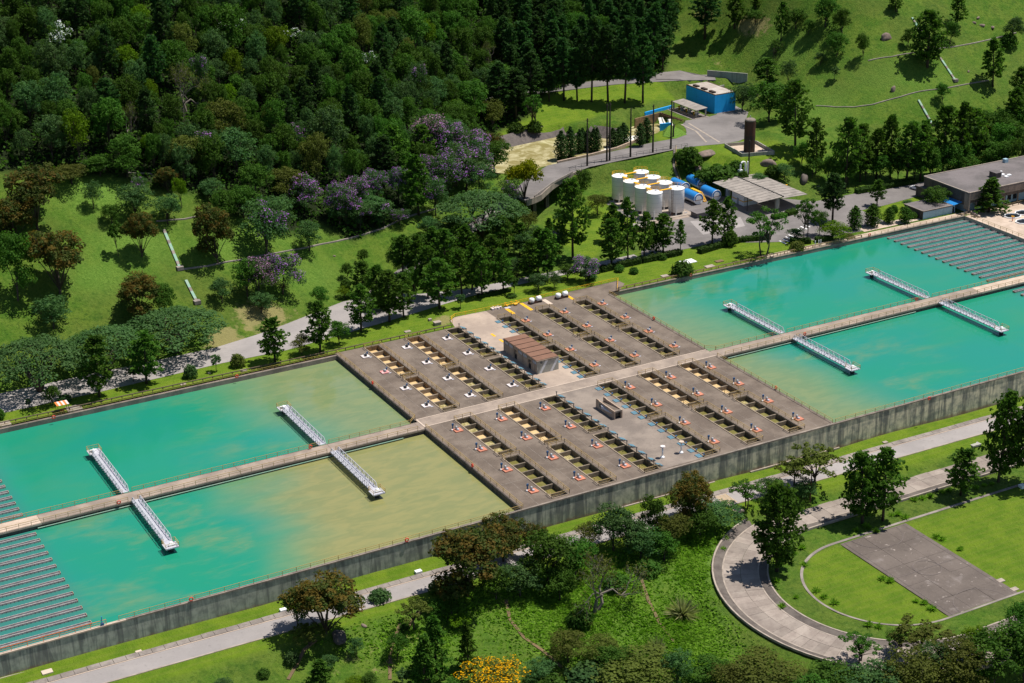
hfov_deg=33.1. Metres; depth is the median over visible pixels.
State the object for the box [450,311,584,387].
deck aisle
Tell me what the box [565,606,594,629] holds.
bush
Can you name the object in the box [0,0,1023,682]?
ground
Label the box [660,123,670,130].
blue training wall
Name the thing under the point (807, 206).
open crowned tree
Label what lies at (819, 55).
grey green tree
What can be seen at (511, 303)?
pipe stand
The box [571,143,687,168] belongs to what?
terrace fence
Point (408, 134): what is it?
grey green tree
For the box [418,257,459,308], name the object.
pine tree
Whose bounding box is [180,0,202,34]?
broadleaf tree
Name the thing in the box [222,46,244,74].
bright green tree
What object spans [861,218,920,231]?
building forecourt
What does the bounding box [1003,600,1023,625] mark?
broadleaf tree
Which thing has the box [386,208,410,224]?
purple flowering tree
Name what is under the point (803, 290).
basin water
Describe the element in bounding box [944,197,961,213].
blue awning
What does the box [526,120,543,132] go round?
bush
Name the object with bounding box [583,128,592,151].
cypress tree
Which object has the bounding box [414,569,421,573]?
lawn slab
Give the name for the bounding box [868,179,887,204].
pine tree
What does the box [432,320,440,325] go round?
manhole box
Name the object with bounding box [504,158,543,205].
yellow green tree
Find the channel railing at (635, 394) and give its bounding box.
[597,378,661,415]
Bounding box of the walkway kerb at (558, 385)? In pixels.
[416,349,715,426]
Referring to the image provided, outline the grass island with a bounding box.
[663,125,686,138]
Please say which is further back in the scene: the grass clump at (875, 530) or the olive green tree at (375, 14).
the olive green tree at (375, 14)
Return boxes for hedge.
[477,287,511,297]
[599,257,641,271]
[640,248,682,262]
[697,236,742,253]
[741,233,770,241]
[770,211,786,219]
[784,207,798,215]
[789,237,810,243]
[814,235,832,241]
[854,177,915,193]
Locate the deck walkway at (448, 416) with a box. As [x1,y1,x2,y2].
[417,350,714,426]
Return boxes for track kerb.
[712,518,1007,674]
[722,524,990,668]
[757,458,1022,647]
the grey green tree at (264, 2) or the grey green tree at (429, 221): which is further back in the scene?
the grey green tree at (264, 2)
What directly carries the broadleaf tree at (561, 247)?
on the ground at (986, 532)
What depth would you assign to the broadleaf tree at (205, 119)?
505.17 m
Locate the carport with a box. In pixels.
[713,174,806,208]
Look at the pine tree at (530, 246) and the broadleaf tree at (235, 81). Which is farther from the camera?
the broadleaf tree at (235, 81)
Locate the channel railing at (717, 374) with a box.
[678,358,744,396]
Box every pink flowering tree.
[242,255,276,291]
[407,117,426,144]
[416,114,455,154]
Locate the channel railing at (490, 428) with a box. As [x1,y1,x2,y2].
[454,412,515,453]
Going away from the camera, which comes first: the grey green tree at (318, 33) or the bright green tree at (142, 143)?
the bright green tree at (142, 143)
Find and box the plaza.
[967,202,1023,237]
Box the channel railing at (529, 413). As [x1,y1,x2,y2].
[498,401,561,443]
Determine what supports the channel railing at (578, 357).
on the flocculation channel at (576, 364)
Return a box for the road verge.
[48,417,995,682]
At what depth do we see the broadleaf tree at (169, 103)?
503.01 m
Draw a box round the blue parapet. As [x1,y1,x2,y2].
[644,105,672,115]
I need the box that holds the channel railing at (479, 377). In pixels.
[445,362,502,398]
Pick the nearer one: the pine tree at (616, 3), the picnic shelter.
the picnic shelter
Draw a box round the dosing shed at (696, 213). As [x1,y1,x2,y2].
[690,207,707,217]
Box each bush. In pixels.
[0,408,5,419]
[56,394,72,401]
[183,364,197,378]
[230,353,246,367]
[256,667,270,679]
[283,651,299,666]
[341,279,351,287]
[367,587,391,604]
[427,580,451,595]
[506,293,517,297]
[508,122,524,133]
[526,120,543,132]
[535,672,564,682]
[562,659,619,682]
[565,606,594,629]
[586,272,596,280]
[602,571,631,591]
[614,264,624,271]
[629,266,638,274]
[633,558,663,579]
[659,253,667,259]
[669,260,694,277]
[675,145,703,173]
[692,167,713,183]
[701,163,739,184]
[720,230,738,247]
[728,160,744,172]
[736,170,748,177]
[764,164,781,178]
[789,241,804,251]
[841,233,853,238]
[891,204,897,212]
[910,211,917,218]
[999,32,1018,48]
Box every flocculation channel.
[364,345,415,377]
[403,375,458,411]
[405,336,456,367]
[445,327,498,358]
[446,366,502,400]
[454,416,515,456]
[487,356,544,390]
[497,316,551,344]
[498,405,560,444]
[502,454,568,498]
[536,307,590,336]
[541,395,604,433]
[544,344,598,377]
[548,442,615,485]
[574,299,629,327]
[580,335,639,367]
[592,431,660,472]
[597,381,661,418]
[619,326,678,357]
[638,371,702,407]
[650,416,719,456]
[678,362,743,396]
[692,405,762,444]
[733,395,804,432]
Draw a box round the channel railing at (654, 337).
[618,323,679,355]
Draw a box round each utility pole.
[586,118,587,165]
[606,104,608,161]
[609,103,611,160]
[629,108,632,156]
[652,104,653,152]
[670,100,671,148]
[748,140,749,173]
[809,466,813,502]
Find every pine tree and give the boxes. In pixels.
[60,0,90,40]
[76,334,118,396]
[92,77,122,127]
[97,23,119,80]
[126,329,163,383]
[134,85,158,133]
[141,34,167,98]
[147,0,175,58]
[151,0,173,14]
[255,315,290,361]
[273,85,298,128]
[286,0,310,34]
[294,77,316,132]
[299,300,333,352]
[301,658,334,682]
[305,60,325,107]
[336,0,361,28]
[338,84,360,134]
[344,283,377,331]
[348,260,371,287]
[363,264,391,304]
[366,75,390,118]
[367,60,390,102]
[369,134,397,185]
[370,269,405,321]
[373,22,393,69]
[375,47,396,75]
[375,122,410,168]
[385,16,402,54]
[386,234,415,271]
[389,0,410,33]
[393,272,416,317]
[398,153,434,215]
[404,233,424,285]
[406,633,443,682]
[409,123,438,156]
[413,245,436,297]
[413,615,454,676]
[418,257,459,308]
[424,226,438,247]
[429,227,459,271]
[437,40,455,79]
[448,248,473,293]
[453,223,479,257]
[455,619,480,669]
[462,241,487,289]
[467,246,495,293]
[479,234,507,279]
[483,0,499,28]
[486,60,513,117]
[487,215,513,252]
[491,247,513,289]
[492,15,512,61]
[496,0,512,21]
[500,24,519,64]
[502,67,529,120]
[503,44,521,70]
[510,222,527,255]
[512,0,532,20]
[514,4,531,37]
[515,20,533,58]
[517,40,539,84]
[518,240,543,281]
[519,51,545,109]
[520,41,538,85]
[525,15,545,52]
[526,227,550,271]
[528,228,561,276]
[532,3,547,43]
[536,0,548,6]
[540,56,558,101]
[541,8,557,42]
[541,38,556,78]
[542,19,559,55]
[545,0,565,22]
[545,41,559,71]
[545,218,555,232]
[546,0,562,21]
[548,45,562,88]
[552,37,574,100]
[552,177,591,259]
[557,14,570,38]
[564,47,586,100]
[567,0,585,10]
[567,26,582,46]
[573,33,591,80]
[576,15,588,53]
[578,15,607,101]
[583,0,598,25]
[591,0,605,15]
[592,25,620,101]
[595,217,627,263]
[601,0,616,25]
[601,202,619,235]
[604,28,620,64]
[606,24,619,45]
[608,8,621,34]
[612,0,625,23]
[613,15,641,102]
[616,196,639,258]
[619,2,638,25]
[623,31,639,63]
[625,0,638,18]
[630,33,657,103]
[633,0,647,33]
[634,18,644,67]
[635,211,656,254]
[641,1,668,67]
[643,1,651,30]
[645,221,660,253]
[647,0,680,59]
[654,213,675,251]
[655,17,673,69]
[674,219,686,249]
[688,0,722,39]
[699,198,725,243]
[719,196,737,233]
[725,0,748,28]
[749,0,761,9]
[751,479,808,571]
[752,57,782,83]
[774,1,790,40]
[774,78,814,148]
[777,88,794,118]
[806,117,828,173]
[819,172,846,220]
[829,116,866,188]
[838,449,885,523]
[849,123,874,181]
[861,446,910,520]
[867,128,892,178]
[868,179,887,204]
[880,114,907,178]
[888,0,903,11]
[888,121,928,178]
[907,122,936,180]
[908,9,949,67]
[912,119,937,175]
[928,105,965,171]
[944,447,985,495]
[949,0,968,21]
[950,101,979,167]
[960,107,994,160]
[973,177,1012,212]
[978,388,1023,482]
[980,37,1006,86]
[1003,86,1023,136]
[1004,403,1023,468]
[1008,66,1023,106]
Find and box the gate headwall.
[634,112,682,127]
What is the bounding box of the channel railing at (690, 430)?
[650,412,719,455]
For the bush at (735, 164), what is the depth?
575.18 m
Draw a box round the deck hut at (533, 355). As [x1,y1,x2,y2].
[503,334,558,373]
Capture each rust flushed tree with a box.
[0,196,36,240]
[3,161,66,230]
[23,229,86,294]
[116,270,161,316]
[119,211,159,256]
[153,166,178,191]
[191,202,234,262]
[277,567,365,636]
[428,521,513,600]
[480,510,529,561]
[481,132,504,158]
[520,522,548,559]
[664,469,715,527]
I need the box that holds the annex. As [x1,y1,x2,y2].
[904,199,955,219]
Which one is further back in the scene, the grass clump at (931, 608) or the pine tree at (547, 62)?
the pine tree at (547, 62)
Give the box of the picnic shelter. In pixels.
[54,400,69,414]
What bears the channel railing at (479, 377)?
on the flocculation channel at (471, 381)
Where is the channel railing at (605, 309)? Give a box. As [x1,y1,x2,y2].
[573,296,629,325]
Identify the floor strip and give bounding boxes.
[519,303,532,310]
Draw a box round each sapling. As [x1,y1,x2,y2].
[25,398,30,407]
[107,220,123,255]
[125,366,140,381]
[210,354,220,371]
[395,667,409,681]
[454,294,464,308]
[508,277,518,292]
[831,66,840,79]
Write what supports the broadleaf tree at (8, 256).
on the ground at (986, 532)
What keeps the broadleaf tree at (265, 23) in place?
on the ground at (986, 532)
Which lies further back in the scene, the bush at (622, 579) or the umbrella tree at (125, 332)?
the umbrella tree at (125, 332)
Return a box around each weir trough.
[0,490,8,495]
[0,496,12,501]
[0,501,15,508]
[0,507,19,514]
[0,513,22,521]
[0,532,36,544]
[0,538,40,551]
[0,545,44,558]
[0,551,48,566]
[0,558,52,573]
[0,564,56,581]
[0,571,60,589]
[0,577,64,597]
[0,584,69,605]
[0,591,73,614]
[0,598,77,622]
[0,606,82,631]
[0,613,86,640]
[0,620,91,648]
[887,220,969,238]
[894,222,976,241]
[900,225,983,244]
[907,228,990,247]
[914,231,997,250]
[921,233,1004,253]
[928,236,1011,256]
[935,239,1018,259]
[942,242,1023,262]
[949,247,1023,265]
[956,251,1023,268]
[964,256,1023,271]
[971,261,1023,274]
[979,266,1023,278]
[986,271,1023,281]
[1012,288,1023,292]
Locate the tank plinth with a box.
[609,200,690,221]
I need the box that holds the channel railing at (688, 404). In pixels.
[638,368,703,405]
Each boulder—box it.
[332,630,346,644]
[699,149,715,157]
[760,159,776,166]
[800,174,807,184]
[881,33,891,40]
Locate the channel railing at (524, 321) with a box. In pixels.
[498,312,552,343]
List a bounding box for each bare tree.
[121,101,140,136]
[166,58,212,118]
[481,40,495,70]
[571,546,652,625]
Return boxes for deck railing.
[336,350,414,416]
[426,424,520,504]
[451,278,615,322]
[609,291,704,346]
[717,353,832,422]
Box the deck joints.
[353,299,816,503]
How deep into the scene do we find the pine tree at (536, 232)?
498.58 m
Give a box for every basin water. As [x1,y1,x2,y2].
[0,360,411,522]
[0,434,515,652]
[615,220,1023,350]
[726,286,1023,421]
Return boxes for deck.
[335,281,831,508]
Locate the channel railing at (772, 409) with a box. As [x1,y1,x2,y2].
[733,391,804,432]
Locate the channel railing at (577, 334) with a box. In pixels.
[535,304,591,336]
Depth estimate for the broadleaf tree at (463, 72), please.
622.48 m
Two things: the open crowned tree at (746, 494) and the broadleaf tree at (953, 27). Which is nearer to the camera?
the open crowned tree at (746, 494)
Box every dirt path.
[287,639,316,678]
[388,623,400,678]
[504,599,561,667]
[640,575,675,642]
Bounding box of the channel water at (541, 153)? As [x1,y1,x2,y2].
[483,123,659,173]
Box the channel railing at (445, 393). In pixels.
[402,372,459,408]
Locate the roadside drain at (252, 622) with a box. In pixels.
[28,406,1022,682]
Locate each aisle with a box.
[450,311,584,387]
[559,385,702,468]
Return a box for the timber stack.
[490,306,501,310]
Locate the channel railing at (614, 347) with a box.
[580,331,639,366]
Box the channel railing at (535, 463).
[502,450,569,497]
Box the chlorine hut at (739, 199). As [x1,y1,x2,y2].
[732,191,756,205]
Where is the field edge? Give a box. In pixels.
[800,485,1023,625]
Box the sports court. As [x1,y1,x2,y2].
[841,523,1016,615]
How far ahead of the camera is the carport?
558.74 m
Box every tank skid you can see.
[528,295,541,304]
[554,291,568,299]
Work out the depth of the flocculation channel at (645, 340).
454.73 m
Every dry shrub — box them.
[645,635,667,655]
[663,595,703,621]
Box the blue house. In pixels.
[686,81,735,113]
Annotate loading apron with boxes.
[690,217,744,234]
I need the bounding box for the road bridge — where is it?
[515,170,581,217]
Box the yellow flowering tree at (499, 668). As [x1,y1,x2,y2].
[454,654,529,682]
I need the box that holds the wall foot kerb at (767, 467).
[0,447,839,678]
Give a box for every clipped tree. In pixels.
[846,205,863,229]
[863,203,881,227]
[882,207,896,223]
[897,206,913,222]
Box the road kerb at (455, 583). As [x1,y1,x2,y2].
[104,430,994,682]
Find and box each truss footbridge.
[86,444,128,493]
[131,495,178,552]
[276,401,325,445]
[330,447,384,498]
[723,299,784,333]
[792,334,860,373]
[865,267,929,298]
[938,299,1009,334]
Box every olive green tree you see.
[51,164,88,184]
[86,66,101,98]
[166,135,206,173]
[168,21,199,51]
[203,98,249,146]
[260,105,279,132]
[267,166,305,196]
[289,333,310,353]
[296,131,331,185]
[352,11,372,52]
[353,0,377,16]
[368,10,385,24]
[383,9,399,26]
[395,37,414,52]
[482,98,505,127]
[488,220,514,240]
[520,211,538,228]
[547,628,590,662]
[571,520,603,548]
[577,633,620,661]
[584,193,608,214]
[590,642,680,682]
[653,511,692,549]
[707,660,753,682]
[728,644,810,682]
[881,645,957,682]
[920,635,989,682]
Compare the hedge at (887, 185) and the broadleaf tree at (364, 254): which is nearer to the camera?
the broadleaf tree at (364, 254)
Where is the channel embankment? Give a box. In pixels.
[498,125,616,148]
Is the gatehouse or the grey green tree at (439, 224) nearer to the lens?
the grey green tree at (439, 224)
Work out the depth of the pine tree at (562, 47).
633.31 m
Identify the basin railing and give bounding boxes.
[0,352,333,427]
[619,213,962,290]
[965,213,1023,236]
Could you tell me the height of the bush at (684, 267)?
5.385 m
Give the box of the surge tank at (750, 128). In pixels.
[743,115,755,152]
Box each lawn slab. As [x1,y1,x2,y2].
[0,420,11,426]
[41,668,52,675]
[65,404,82,412]
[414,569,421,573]
[679,258,696,262]
[971,442,980,446]
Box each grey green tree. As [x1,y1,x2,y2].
[0,15,16,45]
[0,23,10,48]
[10,80,44,124]
[10,129,33,161]
[23,0,59,29]
[30,37,72,90]
[30,292,71,328]
[31,114,73,158]
[33,6,58,40]
[37,71,75,107]
[58,0,80,18]
[60,39,90,78]
[77,86,100,122]
[81,180,103,208]
[83,24,100,59]
[85,52,103,71]
[115,183,153,214]
[122,58,147,90]
[147,193,180,223]
[156,133,172,165]
[169,0,181,17]
[171,143,196,179]
[174,119,199,144]
[197,177,223,198]
[198,0,213,6]
[199,27,231,68]
[207,277,233,302]
[209,58,228,82]
[213,0,236,9]
[214,677,233,682]
[218,127,257,175]
[236,80,257,111]
[236,130,250,163]
[239,56,258,83]
[243,9,265,43]
[244,29,266,74]
[248,290,274,312]
[255,144,278,171]
[261,0,266,12]
[262,0,282,26]
[263,193,297,222]
[289,149,303,170]
[294,220,322,251]
[298,30,321,58]
[298,107,315,136]
[304,104,351,163]
[313,30,324,48]
[314,0,343,32]
[320,65,334,81]
[321,654,337,667]
[325,144,344,182]
[347,637,364,656]
[356,194,387,219]
[357,113,375,149]
[364,132,379,155]
[377,31,397,55]
[381,96,403,120]
[384,89,398,110]
[389,77,419,112]
[391,31,407,46]
[401,127,412,145]
[410,32,424,47]
[415,215,441,231]
[422,39,447,75]
[422,75,447,108]
[424,220,446,231]
[439,74,460,101]
[470,67,491,87]
[497,560,544,596]
[505,257,527,277]
[511,230,533,254]
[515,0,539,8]
[524,656,557,682]
[526,273,548,290]
[527,225,543,238]
[545,271,562,285]
[552,209,564,220]
[589,501,635,551]
[612,517,650,547]
[623,524,664,558]
[660,645,694,682]
[693,498,744,525]
[728,82,755,110]
[752,173,767,179]
[753,476,781,495]
[772,163,794,179]
[781,59,797,79]
[786,228,803,237]
[789,478,818,498]
[813,52,826,64]
[833,656,902,682]
[913,638,973,682]
[1001,16,1023,34]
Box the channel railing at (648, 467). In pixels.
[639,464,659,472]
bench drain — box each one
[156,216,194,221]
[184,208,436,269]
[816,80,988,107]
[868,32,1016,60]
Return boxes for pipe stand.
[503,301,519,308]
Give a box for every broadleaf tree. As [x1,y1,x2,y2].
[0,0,26,18]
[0,46,22,75]
[0,68,17,100]
[0,89,5,107]
[0,99,16,148]
[0,229,37,300]
[1,108,28,132]
[4,18,24,50]
[8,5,43,45]
[9,36,25,69]
[20,45,41,70]
[20,65,43,110]
[35,39,52,70]
[38,99,55,118]
[40,385,61,405]
[52,98,79,137]
[71,38,88,61]
[75,72,92,112]
[76,0,97,20]
[81,153,115,176]
[88,30,108,70]
[88,97,127,149]
[89,0,113,29]
[100,204,122,222]
[104,0,133,20]
[107,132,141,176]
[108,16,135,51]
[111,73,141,122]
[129,11,152,43]
[134,89,160,113]
[137,42,159,60]
[139,45,165,69]
[143,133,161,172]
[148,282,176,307]
[151,122,170,159]
[158,39,187,91]
[159,93,183,133]
[160,117,175,146]
[175,10,191,39]
[178,50,194,79]
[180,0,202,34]
[190,4,214,33]
[190,108,217,139]
[192,80,221,110]
[193,133,225,177]
[194,31,207,51]
[194,102,209,124]
[197,62,215,82]
[203,1,215,21]
[207,2,246,49]
[207,12,217,28]
[209,188,236,223]
[212,83,229,102]
[223,95,257,131]
[228,74,246,98]
[228,184,261,217]
[230,258,263,299]
[237,161,275,192]
[239,23,271,58]
[241,0,249,19]
[242,119,265,154]
[247,74,261,95]
[248,100,259,121]
[250,0,261,14]
[256,70,284,104]
[257,18,272,31]
[258,54,276,74]
[258,97,287,132]
[258,133,281,158]
[264,59,287,92]
[269,123,297,159]
[272,0,285,19]
[274,43,287,63]
[275,150,292,181]
[281,596,312,624]
[285,98,298,121]
[288,65,310,83]
[289,75,307,93]
[292,136,313,168]
[295,42,316,71]
[304,1,329,32]
[309,286,328,301]
[311,49,331,72]
[314,101,325,119]
[315,32,343,67]
[317,73,336,99]
[320,100,347,146]
[324,97,337,104]
[329,62,344,94]
[329,320,350,344]
[330,23,357,60]
[333,79,345,103]
[337,45,368,76]
[339,262,353,276]
[341,148,361,183]
[342,18,358,47]
[342,133,360,152]
[343,41,363,64]
[344,72,357,93]
[345,92,365,128]
[349,70,372,100]
[352,150,371,173]
[356,15,378,48]
[356,98,383,137]
[356,249,368,259]
[359,29,374,52]
[360,671,377,682]
[361,0,379,14]
[361,278,374,295]
[369,14,385,37]
[371,113,388,135]
[377,0,393,12]
[381,15,387,26]
[382,117,404,146]
[382,632,409,659]
[386,72,397,92]
[388,112,401,133]
[389,236,406,253]
[390,52,417,82]
[392,41,417,72]
[396,6,430,49]
[396,130,410,169]
[398,623,409,630]
[399,95,416,129]
[402,266,424,291]
[403,50,428,66]
[406,3,423,19]
[411,72,433,101]
[411,143,434,159]
[412,233,432,245]
[415,0,439,14]
[415,46,431,67]
[415,108,435,120]
[421,97,433,110]
[422,0,442,20]
[424,11,440,40]
[424,52,445,79]
[427,598,446,617]
[429,28,447,46]
[436,229,454,250]
[437,0,455,12]
[437,78,459,106]
[437,101,475,129]
[440,10,462,42]
[441,99,464,118]
[441,214,459,228]
[441,246,466,267]
[442,116,453,123]
[443,49,468,76]
[443,677,458,682]
[449,26,475,66]
[449,224,472,238]
[450,65,473,94]
[450,78,488,122]
[451,0,478,22]
[455,17,472,37]
[462,104,479,127]
[463,233,481,243]
[469,25,494,49]
[471,48,490,70]
[474,566,514,599]
[476,15,493,39]
[481,18,496,40]
[483,61,512,87]
[483,139,512,173]
[484,220,499,237]
[491,18,512,45]
[506,257,518,275]
[507,201,527,222]
[518,528,584,582]
[537,567,578,599]
[545,238,565,255]
[557,535,599,574]
[558,263,578,279]
[560,12,588,44]
[563,0,582,30]
[574,168,591,198]
[590,644,632,671]
[593,14,609,36]
[637,494,669,540]
[643,526,680,559]
[673,0,682,12]
[680,653,730,682]
[683,504,721,535]
[747,9,765,24]
[747,81,787,121]
[785,8,808,28]
[793,141,810,165]
[793,673,831,682]
[801,154,824,177]
[802,19,814,32]
[806,658,862,682]
[810,210,829,234]
[814,0,841,27]
[817,155,838,178]
[826,31,849,56]
[831,7,851,33]
[831,145,849,159]
[837,158,858,184]
[855,32,869,54]
[862,152,878,179]
[869,154,894,178]
[889,150,905,179]
[900,28,914,42]
[905,149,929,177]
[921,185,951,203]
[922,146,943,173]
[935,82,951,101]
[938,140,963,170]
[945,21,960,42]
[949,153,981,169]
[953,140,976,167]
[958,624,1023,682]
[970,132,991,164]
[975,141,1008,163]
[980,109,999,127]
[989,108,1015,132]
[991,122,1016,158]
[994,619,1023,682]
[996,139,1018,160]
[997,117,1023,138]
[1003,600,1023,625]
[1010,105,1023,137]
[1012,138,1023,156]
[1013,125,1023,147]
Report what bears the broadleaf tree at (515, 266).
on the ground at (986, 532)
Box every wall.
[0,355,336,433]
[0,370,1023,676]
[334,294,833,509]
[557,133,649,162]
[610,215,964,294]
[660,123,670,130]
[707,70,747,82]
[724,141,774,156]
[964,216,1023,241]
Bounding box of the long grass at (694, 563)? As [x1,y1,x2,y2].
[317,524,757,682]
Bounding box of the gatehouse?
[915,183,927,198]
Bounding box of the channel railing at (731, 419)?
[692,401,762,441]
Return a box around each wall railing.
[0,619,106,650]
[118,505,521,617]
[835,367,1022,422]
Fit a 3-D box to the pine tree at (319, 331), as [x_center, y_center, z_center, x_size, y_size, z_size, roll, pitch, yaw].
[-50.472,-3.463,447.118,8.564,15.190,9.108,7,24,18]
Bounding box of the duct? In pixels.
[738,161,748,172]
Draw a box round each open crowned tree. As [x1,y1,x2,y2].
[288,622,327,646]
[394,595,432,630]
[522,94,543,121]
[728,478,764,507]
[745,205,788,255]
[767,40,784,60]
[773,455,811,485]
[785,441,846,493]
[793,198,818,236]
[837,631,882,662]
[884,626,919,650]
[888,613,956,656]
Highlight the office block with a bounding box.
[924,156,1023,210]
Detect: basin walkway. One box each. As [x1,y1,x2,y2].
[0,422,424,537]
[710,275,1023,359]
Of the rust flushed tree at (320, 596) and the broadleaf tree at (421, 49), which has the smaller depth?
the rust flushed tree at (320, 596)
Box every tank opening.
[1004,213,1020,218]
[1015,210,1023,215]
[1015,218,1023,223]
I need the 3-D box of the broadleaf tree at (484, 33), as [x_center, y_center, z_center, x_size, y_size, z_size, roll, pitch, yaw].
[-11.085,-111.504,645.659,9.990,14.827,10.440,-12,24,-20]
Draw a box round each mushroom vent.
[660,445,664,458]
[679,440,683,453]
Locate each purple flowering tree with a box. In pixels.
[131,175,148,188]
[187,52,210,100]
[193,128,217,167]
[237,194,294,256]
[260,252,306,294]
[282,120,306,149]
[285,173,322,211]
[322,181,354,224]
[330,181,363,224]
[343,200,375,229]
[345,174,374,198]
[362,169,389,196]
[370,199,393,222]
[386,166,408,201]
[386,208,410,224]
[402,60,427,112]
[410,154,435,187]
[422,173,448,215]
[429,152,469,198]
[434,119,466,153]
[436,142,472,185]
[440,119,469,148]
[449,127,482,169]
[451,147,490,190]
[459,128,490,141]
[460,136,494,163]
[460,162,498,192]
[495,178,522,198]
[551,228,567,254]
[570,254,599,280]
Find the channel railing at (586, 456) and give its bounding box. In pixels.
[548,438,615,482]
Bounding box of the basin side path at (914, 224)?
[763,212,970,257]
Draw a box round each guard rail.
[0,324,451,423]
[618,235,861,289]
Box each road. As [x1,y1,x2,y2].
[0,254,637,411]
[51,418,1016,682]
[363,198,515,300]
[485,75,715,100]
[518,106,747,194]
[723,448,1021,666]
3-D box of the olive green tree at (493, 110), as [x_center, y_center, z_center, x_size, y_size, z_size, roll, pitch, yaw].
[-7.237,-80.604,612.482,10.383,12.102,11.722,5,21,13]
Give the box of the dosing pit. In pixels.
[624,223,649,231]
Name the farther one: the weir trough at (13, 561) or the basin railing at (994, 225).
the basin railing at (994, 225)
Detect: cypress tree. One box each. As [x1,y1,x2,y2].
[552,130,569,160]
[564,126,577,157]
[574,129,584,153]
[581,127,585,151]
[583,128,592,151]
[588,127,598,152]
[591,127,602,151]
[608,128,618,147]
[613,127,623,145]
[619,122,631,143]
[633,123,646,145]
[642,117,654,141]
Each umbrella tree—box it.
[0,333,86,391]
[55,324,150,370]
[119,304,228,353]
[434,189,530,237]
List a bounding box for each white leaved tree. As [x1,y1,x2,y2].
[45,20,72,67]
[283,28,302,49]
[361,51,377,67]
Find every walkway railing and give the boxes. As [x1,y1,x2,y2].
[1,490,122,522]
[2,497,127,530]
[134,442,317,488]
[137,448,326,496]
[328,420,408,442]
[335,426,417,447]
[716,331,780,347]
[725,335,789,352]
[787,295,925,330]
[796,300,935,335]
[933,272,1022,294]
[942,278,1023,299]
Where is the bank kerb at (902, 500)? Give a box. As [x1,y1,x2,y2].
[767,464,1016,641]
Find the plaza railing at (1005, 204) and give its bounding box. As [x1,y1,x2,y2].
[978,200,1023,214]
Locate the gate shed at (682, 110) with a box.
[667,98,708,119]
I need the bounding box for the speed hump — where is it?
[717,494,736,503]
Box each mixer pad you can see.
[360,352,370,358]
[379,367,390,373]
[400,383,410,390]
[401,343,411,349]
[421,400,432,407]
[422,358,432,364]
[442,334,452,340]
[442,373,453,380]
[451,423,463,432]
[462,349,473,354]
[464,390,475,397]
[475,443,487,451]
[484,364,495,370]
[496,412,507,421]
[500,463,512,472]
[506,380,517,387]
[520,431,532,440]
[521,316,531,321]
[526,484,538,493]
[539,402,550,410]
[542,330,553,336]
[546,451,558,460]
[564,420,576,429]
[565,345,576,351]
[573,471,585,480]
[581,321,592,327]
[590,360,600,366]
[591,439,603,448]
[598,299,607,305]
[605,336,615,342]
[618,459,630,468]
[620,313,630,318]
[624,381,635,389]
[630,351,639,356]
[643,327,654,332]
[651,398,662,406]
[665,371,676,379]
[669,341,679,347]
[678,416,690,425]
[692,388,703,395]
[705,361,716,369]
[707,435,719,444]
[721,405,732,414]
[733,377,744,385]
[750,423,762,432]
[762,394,773,403]
[792,412,803,421]
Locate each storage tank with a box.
[612,170,626,202]
[623,175,638,205]
[633,166,648,183]
[635,181,650,213]
[645,171,660,189]
[646,186,662,219]
[657,177,672,209]
[668,182,686,214]
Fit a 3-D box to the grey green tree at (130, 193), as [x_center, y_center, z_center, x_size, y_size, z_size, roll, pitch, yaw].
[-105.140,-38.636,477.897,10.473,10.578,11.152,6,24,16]
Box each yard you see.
[606,182,923,255]
[656,71,719,82]
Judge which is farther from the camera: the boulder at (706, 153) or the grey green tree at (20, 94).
the boulder at (706, 153)
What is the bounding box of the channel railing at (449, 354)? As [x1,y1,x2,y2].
[405,332,458,365]
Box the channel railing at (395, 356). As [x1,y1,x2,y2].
[363,341,416,376]
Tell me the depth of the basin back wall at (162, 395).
427.23 m
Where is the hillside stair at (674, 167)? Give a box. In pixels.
[673,147,680,178]
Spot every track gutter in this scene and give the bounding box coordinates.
[714,521,1010,673]
[759,460,1023,646]
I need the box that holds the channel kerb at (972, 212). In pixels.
[961,210,979,217]
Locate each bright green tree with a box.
[59,108,89,160]
[112,43,138,69]
[129,4,151,18]
[137,132,152,154]
[143,78,158,97]
[171,177,186,206]
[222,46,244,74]
[224,83,237,100]
[262,24,290,61]
[336,285,351,298]
[345,675,365,682]
[412,18,435,44]
[448,613,470,627]
[669,496,702,510]
[815,220,851,238]
[954,625,994,654]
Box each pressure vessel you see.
[670,177,689,188]
[684,188,702,203]
[686,174,705,188]
[700,185,720,199]
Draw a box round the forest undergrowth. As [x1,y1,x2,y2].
[0,0,672,237]
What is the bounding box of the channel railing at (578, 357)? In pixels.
[541,341,599,376]
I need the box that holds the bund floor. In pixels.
[731,144,766,152]
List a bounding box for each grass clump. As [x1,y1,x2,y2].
[688,532,696,539]
[692,544,702,551]
[704,548,714,554]
[712,539,718,544]
[770,577,779,583]
[777,602,785,608]
[798,543,805,549]
[799,561,808,566]
[811,586,821,593]
[819,593,828,599]
[829,597,839,605]
[861,522,872,528]
[861,618,872,627]
[873,527,879,532]
[873,622,883,629]
[877,574,886,580]
[885,575,894,583]
[895,510,902,515]
[900,512,910,519]
[910,496,917,501]
[919,599,928,604]
[926,492,934,497]
[926,604,936,612]
[937,535,946,541]
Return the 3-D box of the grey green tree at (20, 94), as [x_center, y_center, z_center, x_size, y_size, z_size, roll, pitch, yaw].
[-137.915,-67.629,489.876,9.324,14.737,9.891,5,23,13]
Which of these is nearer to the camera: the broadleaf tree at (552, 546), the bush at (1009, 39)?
the broadleaf tree at (552, 546)
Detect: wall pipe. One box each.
[38,438,403,528]
[729,312,914,357]
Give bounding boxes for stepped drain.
[163,229,183,270]
[185,280,200,304]
[917,100,934,125]
[939,57,958,81]
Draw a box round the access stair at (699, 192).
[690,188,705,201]
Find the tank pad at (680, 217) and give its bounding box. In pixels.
[608,202,691,222]

